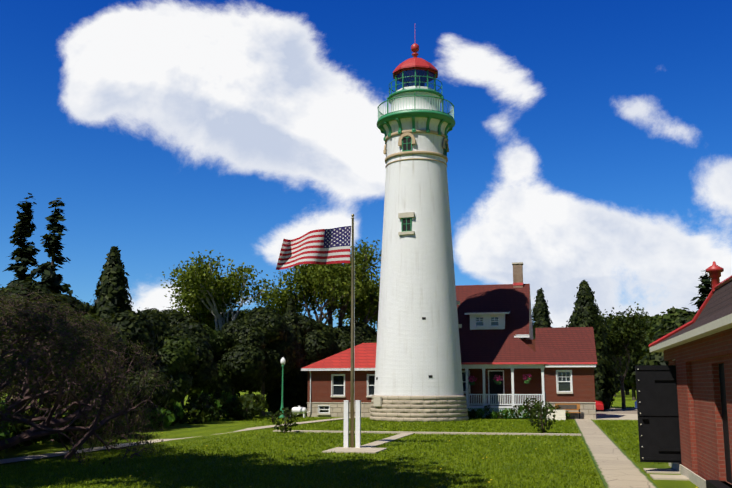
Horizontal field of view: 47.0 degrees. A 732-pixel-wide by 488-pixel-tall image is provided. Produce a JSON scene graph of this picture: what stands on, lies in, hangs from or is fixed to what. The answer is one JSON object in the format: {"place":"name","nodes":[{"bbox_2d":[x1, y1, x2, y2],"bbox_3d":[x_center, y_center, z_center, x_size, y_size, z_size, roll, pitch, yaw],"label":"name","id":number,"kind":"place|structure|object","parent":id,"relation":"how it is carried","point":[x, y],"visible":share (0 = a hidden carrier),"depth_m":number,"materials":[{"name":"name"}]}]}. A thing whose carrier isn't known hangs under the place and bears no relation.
{"place":"outdoors","nodes":[
{"label":"outdoors","id":0,"kind":"place"},
{"bbox_2d":[0,390,698,487],"bbox_3d":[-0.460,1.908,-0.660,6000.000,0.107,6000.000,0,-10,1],"label":"lawn","id":1,"kind":"structure","parent":0,"point":[194,431],"depth_m":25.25,"materials":[{"name":"green plant"}]},
{"bbox_2d":[0,401,16,440],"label":"understory shrub","id":2,"kind":"object","parent":1,"relation":"on","point":[7,435],"visible":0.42,"depth_m":25.78,"materials":[{"name":"green plant"}]},
{"bbox_2d":[1,422,37,449],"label":"understory shrub","id":3,"kind":"object","parent":1,"relation":"on","point":[26,426],"visible":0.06,"depth_m":26.58,"materials":[{"name":"green plant"}]},
{"bbox_2d":[2,193,40,395],"bbox_3d":[-18.769,3.517,46.097,3.120,12.840,3.159,-4,-10,24],"label":"spruce tree","id":4,"kind":"object","parent":1,"relation":"on","point":[25,252],"visible":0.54,"depth_m":46.56,"materials":[{"name":"green plant"}]},
{"bbox_2d":[3,408,52,448],"bbox_3d":[-11.434,5.988,27.526,2.355,1.524,2.382,2,-10,-11],"label":"understory shrub","id":5,"kind":"object","parent":1,"relation":"on","point":[30,412],"visible":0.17,"depth_m":27.41,"materials":[{"name":"green plant"}]},
{"bbox_2d":[0,277,82,391],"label":"tree","id":6,"kind":"object","parent":1,"relation":"on","point":[30,285],"visible":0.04,"depth_m":36.32,"materials":[{"name":"green plant"}]},
{"bbox_2d":[18,423,67,445],"bbox_3d":[-11.538,6.380,28.800,2.664,1.186,2.600,4,-10,-22],"label":"understory shrub","id":7,"kind":"object","parent":1,"relation":"on","point":[51,437],"visible":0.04,"depth_m":28.88,"materials":[{"name":"green plant"}]},
{"bbox_2d":[30,198,72,416],"bbox_3d":[-16.377,3.485,43.858,2.960,12.162,2.632,0,-10,-2],"label":"spruce tree","id":8,"kind":"object","parent":1,"relation":"on","point":[47,269],"visible":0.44,"depth_m":44.23,"materials":[{"name":"green plant"}]},
{"bbox_2d":[0,328,129,449],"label":"sprawling old shrub","id":9,"kind":"object","parent":1,"relation":"on","point":[46,402],"visible":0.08,"depth_m":30.45,"materials":[{"name":"green plant"}]},
{"bbox_2d":[46,294,88,413],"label":"tree","id":10,"kind":"object","parent":1,"relation":"on","point":[78,304],"depth_m":38.47,"materials":[{"name":"green plant"}]},
{"bbox_2d":[50,414,86,442],"bbox_3d":[-10.811,6.657,30.262,1.589,1.106,1.736,-4,-10,21],"label":"understory shrub","id":11,"kind":"object","parent":1,"relation":"on","point":[78,423],"visible":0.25,"depth_m":30.12,"materials":[{"name":"green plant"}]},
{"bbox_2d":[0,284,169,469],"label":"sprawling old shrub","id":12,"kind":"object","parent":1,"relation":"on","point":[70,345],"visible":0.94,"depth_m":23.81,"materials":[{"name":"green plant"}]},
{"bbox_2d":[65,402,104,435],"bbox_3d":[-11.088,6.935,33.387,1.680,1.592,1.617,-6,-11,33],"label":"understory shrub","id":13,"kind":"object","parent":1,"relation":"on","point":[87,417],"visible":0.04,"depth_m":33.11,"materials":[{"name":"green plant"}]},
{"bbox_2d":[81,301,92,315],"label":"tree","id":14,"kind":"object","parent":1,"relation":"on","point":[87,305],"depth_m":57.71,"materials":[{"name":"green plant"}]},
{"bbox_2d":[48,314,128,394],"bbox_3d":[-11.882,5.534,35.205,3.593,5.246,3.102,4,-10,-20],"label":"tree","id":15,"kind":"object","parent":1,"relation":"on","point":[93,317],"depth_m":35.36,"materials":[{"name":"green plant"}]},
{"bbox_2d":[70,246,133,406],"bbox_3d":[-12.740,4.642,41.699,4.627,9.245,4.377,-1,-10,5],"label":"tall cedar tree","id":16,"kind":"object","parent":1,"relation":"on","point":[111,293],"visible":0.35,"depth_m":41.75,"materials":[{"name":"green plant"}]},
{"bbox_2d":[90,407,125,433],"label":"understory shrub","id":17,"kind":"object","parent":1,"relation":"on","point":[112,424],"visible":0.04,"depth_m":34.62,"materials":[{"name":"green plant"}]},
{"bbox_2d":[107,398,138,429],"bbox_3d":[-10.948,7.543,37.140,1.882,1.639,1.956,-1,-10,3],"label":"understory shrub","id":18,"kind":"object","parent":1,"relation":"on","point":[131,414],"visible":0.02,"depth_m":37.03,"materials":[{"name":"green plant"}]},
{"bbox_2d":[98,307,177,428],"bbox_3d":[-10.903,5.907,39.341,3.922,5.890,4.053,4,-10,-24],"label":"tree","id":19,"kind":"object","parent":1,"relation":"on","point":[138,326],"visible":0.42,"depth_m":38.37,"materials":[{"name":"green plant"}]},
{"bbox_2d":[124,405,174,429],"bbox_3d":[-9.832,7.858,37.777,2.534,1.235,2.513,1,-10,-4],"label":"understory shrub","id":20,"kind":"object","parent":1,"relation":"on","point":[170,420],"visible":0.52,"depth_m":37.45,"materials":[{"name":"green plant"}]},
{"bbox_2d":[139,307,171,326],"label":"tree","id":21,"kind":"object","parent":1,"relation":"on","point":[164,315],"depth_m":57.03,"materials":[{"name":"green plant"}]},
{"bbox_2d":[140,399,173,427],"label":"understory shrub","id":22,"kind":"object","parent":1,"relation":"on","point":[170,407],"visible":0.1,"depth_m":39.18,"materials":[{"name":"green plant"}]},
{"bbox_2d":[142,308,187,371],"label":"tree","id":23,"kind":"object","parent":1,"relation":"on","point":[163,328],"visible":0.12,"depth_m":46.36,"materials":[{"name":"green plant"}]},
{"bbox_2d":[160,408,180,425],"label":"understory shrub","id":24,"kind":"object","parent":1,"relation":"on","point":[176,416],"visible":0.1,"depth_m":41.17,"materials":[{"name":"green plant"}]},
{"bbox_2d":[162,307,184,314],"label":"tree","id":25,"kind":"object","parent":1,"relation":"on","point":[166,312],"depth_m":71.61,"materials":[{"name":"green plant"}]},
{"bbox_2d":[168,398,184,418],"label":"understory shrub","id":26,"kind":"object","parent":1,"relation":"on","point":[179,408],"visible":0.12,"depth_m":41.99,"materials":[{"name":"green plant"}]},
{"bbox_2d":[0,417,354,463],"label":"footpath","id":27,"kind":"structure","parent":1,"relation":"on","point":[9,460],"depth_m":26.97,"materials":[{"name":"concrete"}]},
{"bbox_2d":[155,334,199,403],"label":"tree","id":28,"kind":"object","parent":1,"relation":"on","point":[179,355],"visible":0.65,"depth_m":42.72,"materials":[{"name":"green plant"}]},
{"bbox_2d":[167,310,216,358],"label":"tree","id":29,"kind":"object","parent":1,"relation":"on","point":[175,318],"visible":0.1,"depth_m":59.32,"materials":[{"name":"green plant"}]},
{"bbox_2d":[174,402,218,423],"bbox_3d":[-8.943,8.827,43.595,2.580,1.253,2.590,-6,-12,34],"label":"understory shrub","id":30,"kind":"object","parent":1,"relation":"on","point":[192,410],"visible":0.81,"depth_m":43.10,"materials":[{"name":"green plant"}]},
{"bbox_2d":[171,320,222,404],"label":"tree","id":31,"kind":"object","parent":1,"relation":"on","point":[203,369],"visible":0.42,"depth_m":47.31,"materials":[{"name":"green plant"}]},
{"bbox_2d":[164,270,240,329],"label":"aspen tree","id":32,"kind":"object","parent":1,"relation":"on","point":[195,306],"visible":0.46,"depth_m":59.66,"materials":[{"name":"green plant"}]},
{"bbox_2d":[187,392,218,422],"bbox_3d":[-8.810,8.802,45.060,1.734,1.778,1.729,-3,-10,15],"label":"understory shrub","id":33,"kind":"object","parent":1,"relation":"on","point":[203,398],"visible":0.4,"depth_m":45.06,"materials":[{"name":"green plant"}]},
{"bbox_2d":[198,392,221,420],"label":"understory shrub","id":34,"kind":"object","parent":1,"relation":"on","point":[219,406],"visible":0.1,"depth_m":46.80,"materials":[{"name":"green plant"}]},
{"bbox_2d":[187,324,236,396],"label":"tree","id":35,"kind":"object","parent":1,"relation":"on","point":[219,384],"visible":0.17,"depth_m":52.91,"materials":[{"name":"green plant"}]},
{"bbox_2d":[186,391,239,402],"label":"cedar tree","id":36,"kind":"object","parent":1,"relation":"on","point":[190,398],"depth_m":60.99,"materials":[{"name":"green plant"}]},
{"bbox_2d":[204,391,230,420],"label":"understory shrub","id":37,"kind":"object","parent":1,"relation":"on","point":[220,398],"visible":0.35,"depth_m":47.77,"materials":[{"name":"green plant"}]},
{"bbox_2d":[161,250,287,415],"bbox_3d":[-10.221,6.202,57.657,8.420,11.428,6.845,6,-11,-33],"label":"aspen tree","id":38,"kind":"object","parent":1,"relation":"on","point":[219,290],"visible":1,"depth_m":57.33,"materials":[{"name":"green plant"}]},
{"bbox_2d":[216,390,241,419],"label":"understory shrub","id":39,"kind":"object","parent":1,"relation":"on","point":[229,400],"visible":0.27,"depth_m":49.65,"materials":[{"name":"green plant"}]},
{"bbox_2d":[231,411,243,420],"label":"shrub","id":40,"kind":"object","parent":1,"relation":"on","point":[237,413],"depth_m":48.77,"materials":[{"name":"green plant"}]},
{"bbox_2d":[219,308,260,394],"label":"tree","id":41,"kind":"object","parent":1,"relation":"on","point":[242,314],"visible":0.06,"depth_m":60.92,"materials":[{"name":"green plant"}]},
{"bbox_2d":[214,318,269,395],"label":"tree","id":42,"kind":"object","parent":1,"relation":"on","point":[241,360],"visible":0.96,"depth_m":53.34,"materials":[{"name":"green plant"}]},
{"bbox_2d":[226,395,257,420],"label":"understory shrub","id":43,"kind":"object","parent":1,"relation":"on","point":[251,408],"visible":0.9,"depth_m":48.93,"materials":[{"name":"green plant"}]},
{"bbox_2d":[239,393,268,418],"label":"understory shrub","id":44,"kind":"object","parent":1,"relation":"on","point":[260,405],"visible":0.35,"depth_m":51.50,"materials":[{"name":"green plant"}]},
{"bbox_2d":[236,305,304,415],"bbox_3d":[-6.568,7.990,57.417,4.518,7.776,5.325,-3,-10,16],"label":"tree","id":45,"kind":"object","parent":1,"relation":"on","point":[283,338],"visible":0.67,"depth_m":56.15,"materials":[{"name":"green plant"}]},
{"bbox_2d":[267,413,275,421],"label":"lawn shrub","id":46,"kind":"object","parent":1,"relation":"on","point":[271,416],"depth_m":46.30,"materials":[{"name":"green plant"}]},
{"bbox_2d":[279,357,285,417],"bbox_3d":[-5.261,9.062,53.052,0.380,3.800,0.380,0,-10,1],"label":"lamp post","id":47,"kind":"object","parent":1,"relation":"on","point":[282,361],"visible":0.85,"depth_m":53.06,"materials":[{"name":"green metal"}]},
{"bbox_2d":[272,407,297,432],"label":"lawn shrub","id":48,"kind":"object","parent":1,"relation":"on","point":[290,424],"visible":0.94,"depth_m":36.35,"materials":[{"name":"green plant"}]},
{"bbox_2d":[265,297,309,414],"bbox_3d":[-5.434,8.067,60.244,4.004,8.605,4.188,1,-10,-3],"label":"cedar tree","id":49,"kind":"object","parent":1,"relation":"on","point":[295,389],"visible":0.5,"depth_m":58.74,"materials":[{"name":"green plant"}]},
{"bbox_2d":[292,406,306,417],"bbox_3d":[-4.306,10.801,54.194,1.000,0.750,0.440,-2,-10,13],"label":"propane tank","id":50,"kind":"object","parent":1,"relation":"on","point":[299,410],"visible":0.88,"depth_m":54.04,"materials":[{"name":"white metal"}]},
{"bbox_2d":[247,264,372,324],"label":"broadleaf tree","id":51,"kind":"object","parent":1,"relation":"on","point":[301,298],"visible":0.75,"depth_m":70.34,"materials":[{"name":"green plant"}]},
{"bbox_2d":[298,313,334,364],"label":"tree","id":52,"kind":"object","parent":1,"relation":"on","point":[320,337],"visible":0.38,"depth_m":64.21,"materials":[{"name":"green plant"}]},
{"bbox_2d":[293,237,381,326],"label":"broadleaf tree","id":53,"kind":"object","parent":1,"relation":"on","point":[369,304],"visible":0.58,"depth_m":70.27,"materials":[{"name":"green plant"}]},
{"bbox_2d":[320,324,357,354],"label":"tree","id":54,"kind":"object","parent":1,"relation":"on","point":[341,342],"visible":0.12,"depth_m":66.83,"materials":[{"name":"green plant"}]},
{"bbox_2d":[327,275,379,329],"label":"broadleaf tree","id":55,"kind":"object","parent":1,"relation":"on","point":[360,319],"visible":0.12,"depth_m":76.42,"materials":[{"name":"green plant"}]},
{"bbox_2d":[334,320,376,348],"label":"tree","id":56,"kind":"object","parent":1,"relation":"on","point":[363,332],"visible":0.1,"depth_m":68.30,"materials":[{"name":"green plant"}]},
{"bbox_2d":[118,432,697,487],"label":"dandelion flowers","id":57,"kind":"object","parent":1,"relation":"on","point":[440,468],"visible":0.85,"depth_m":20.02,"materials":[{"name":"yellow plant"}]},
{"bbox_2d":[370,43,468,421],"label":"lighthouse tower","id":58,"kind":"structure","parent":1,"relation":"on","point":[418,372],"depth_m":50.29,"materials":[{"name":"stone"}]},
{"bbox_2d":[290,262,596,419],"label":"house","id":59,"kind":"structure","parent":1,"relation":"on","point":[508,361],"depth_m":54.84,"materials":[{"name":"brick"}]},
{"bbox_2d":[476,409,483,417],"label":"shrub","id":60,"kind":"object","parent":1,"relation":"on","point":[479,415],"visible":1,"depth_m":52.27,"materials":[{"name":"green plant"}]},
{"bbox_2d":[273,408,688,487],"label":"site paths","id":61,"kind":"structure","parent":1,"relation":"on","point":[616,466],"depth_m":26.34,"materials":[{"name":"concrete"}]},
{"bbox_2d":[276,214,360,447],"bbox_3d":[-1.694,2.875,28.485,3.063,7.860,0.450,-3,-10,15],"label":"flagpole","id":62,"kind":"object","parent":61,"relation":"on","point":[325,246],"visible":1,"depth_m":28.83,"materials":[{"name":"multicoloured metal"}]},
{"bbox_2d":[484,404,493,417],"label":"shrub","id":63,"kind":"object","parent":1,"relation":"on","point":[486,413],"visible":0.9,"depth_m":52.34,"materials":[{"name":"green plant"}]},
{"bbox_2d":[490,411,497,418],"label":"shrub","id":64,"kind":"object","parent":1,"relation":"on","point":[493,413],"visible":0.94,"depth_m":51.93,"materials":[{"name":"green plant"}]},
{"bbox_2d":[497,410,508,417],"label":"shrub","id":65,"kind":"object","parent":1,"relation":"on","point":[501,415],"visible":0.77,"depth_m":51.97,"materials":[{"name":"green plant"}]},
{"bbox_2d":[502,408,513,417],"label":"shrub","id":66,"kind":"object","parent":1,"relation":"on","point":[505,411],"visible":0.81,"depth_m":51.89,"materials":[{"name":"green plant"}]},
{"bbox_2d":[510,406,521,417],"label":"shrub","id":67,"kind":"object","parent":1,"relation":"on","point":[516,415],"visible":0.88,"depth_m":51.67,"materials":[{"name":"green plant"}]},
{"bbox_2d":[517,405,526,417],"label":"shrub","id":68,"kind":"object","parent":1,"relation":"on","point":[521,410],"visible":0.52,"depth_m":51.82,"materials":[{"name":"green plant"}]},
{"bbox_2d":[521,397,539,416],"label":"porch shrub","id":69,"kind":"object","parent":1,"relation":"on","point":[527,403],"visible":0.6,"depth_m":50.62,"materials":[{"name":"green plant"}]},
{"bbox_2d":[531,288,552,338],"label":"conifer tree","id":70,"kind":"object","parent":1,"relation":"on","point":[540,314],"visible":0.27,"depth_m":74.98,"materials":[{"name":"green plant"}]},
{"bbox_2d":[529,400,555,432],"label":"lawn shrub","id":71,"kind":"object","parent":1,"relation":"on","point":[541,421],"visible":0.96,"depth_m":36.10,"materials":[{"name":"green plant"}]},
{"bbox_2d":[555,403,580,418],"bbox_3d":[12.297,10.210,51.282,1.500,0.950,0.450,-2,-10,13],"label":"bench","id":72,"kind":"object","parent":1,"relation":"on","point":[563,406],"visible":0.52,"depth_m":51.45,"materials":[{"name":"brown wood"}]},
{"bbox_2d":[566,280,629,410],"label":"tree","id":73,"kind":"object","parent":1,"relation":"on","point":[586,311],"visible":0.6,"depth_m":67.89,"materials":[{"name":"green plant"}]},
{"bbox_2d":[595,400,603,411],"bbox_3d":[14.597,11.461,60.259,4.400,1.442,1.790,-1,-10,5],"label":"parked red car","id":74,"kind":"object","parent":1,"relation":"on","point":[599,405],"visible":0.08,"depth_m":59.23,"materials":[{"name":"red metal"}]},
{"bbox_2d":[608,355,631,386],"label":"leafy tree","id":75,"kind":"object","parent":1,"relation":"on","point":[624,362],"visible":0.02,"depth_m":76.99,"materials":[{"name":"green plant"}]},
{"bbox_2d":[599,302,657,409],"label":"broadleaf tree","id":76,"kind":"object","parent":1,"relation":"on","point":[623,336],"visible":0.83,"depth_m":71.22,"materials":[{"name":"green plant"}]},
{"bbox_2d":[624,314,651,399],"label":"forest tree","id":77,"kind":"object","parent":1,"relation":"on","point":[630,383],"visible":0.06,"depth_m":116.40,"materials":[{"name":"green plant"}]},
{"bbox_2d":[635,314,666,364],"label":"forest tree","id":78,"kind":"object","parent":1,"relation":"on","point":[653,327],"visible":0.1,"depth_m":108.48,"materials":[{"name":"green plant"}]},
{"bbox_2d":[635,324,677,364],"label":"forest tree","id":79,"kind":"object","parent":1,"relation":"on","point":[651,358],"visible":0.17,"depth_m":93.14,"materials":[{"name":"green plant"}]},
{"bbox_2d":[646,307,693,349],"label":"forest tree","id":80,"kind":"object","parent":1,"relation":"on","point":[668,317],"visible":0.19,"depth_m":98.62,"materials":[{"name":"green plant"}]},
{"bbox_2d":[645,306,696,349],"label":"forest tree","id":81,"kind":"object","parent":1,"relation":"on","point":[673,309],"visible":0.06,"depth_m":98.51,"materials":[{"name":"green plant"}]},
{"bbox_2d":[635,261,731,487],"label":"oil house","id":82,"kind":"structure","parent":1,"relation":"on","point":[684,404],"depth_m":18.24,"materials":[{"name":"brick"}]},
{"bbox_2d":[690,270,711,313],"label":"spruce tree","id":83,"kind":"object","parent":1,"relation":"on","point":[705,287],"visible":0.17,"depth_m":47.33,"materials":[{"name":"green plant"}]},
{"bbox_2d":[0,0,731,330],"label":"sky","id":84,"kind":"structure","parent":0,"point":[590,141],"materials":[{"name":"blue"}]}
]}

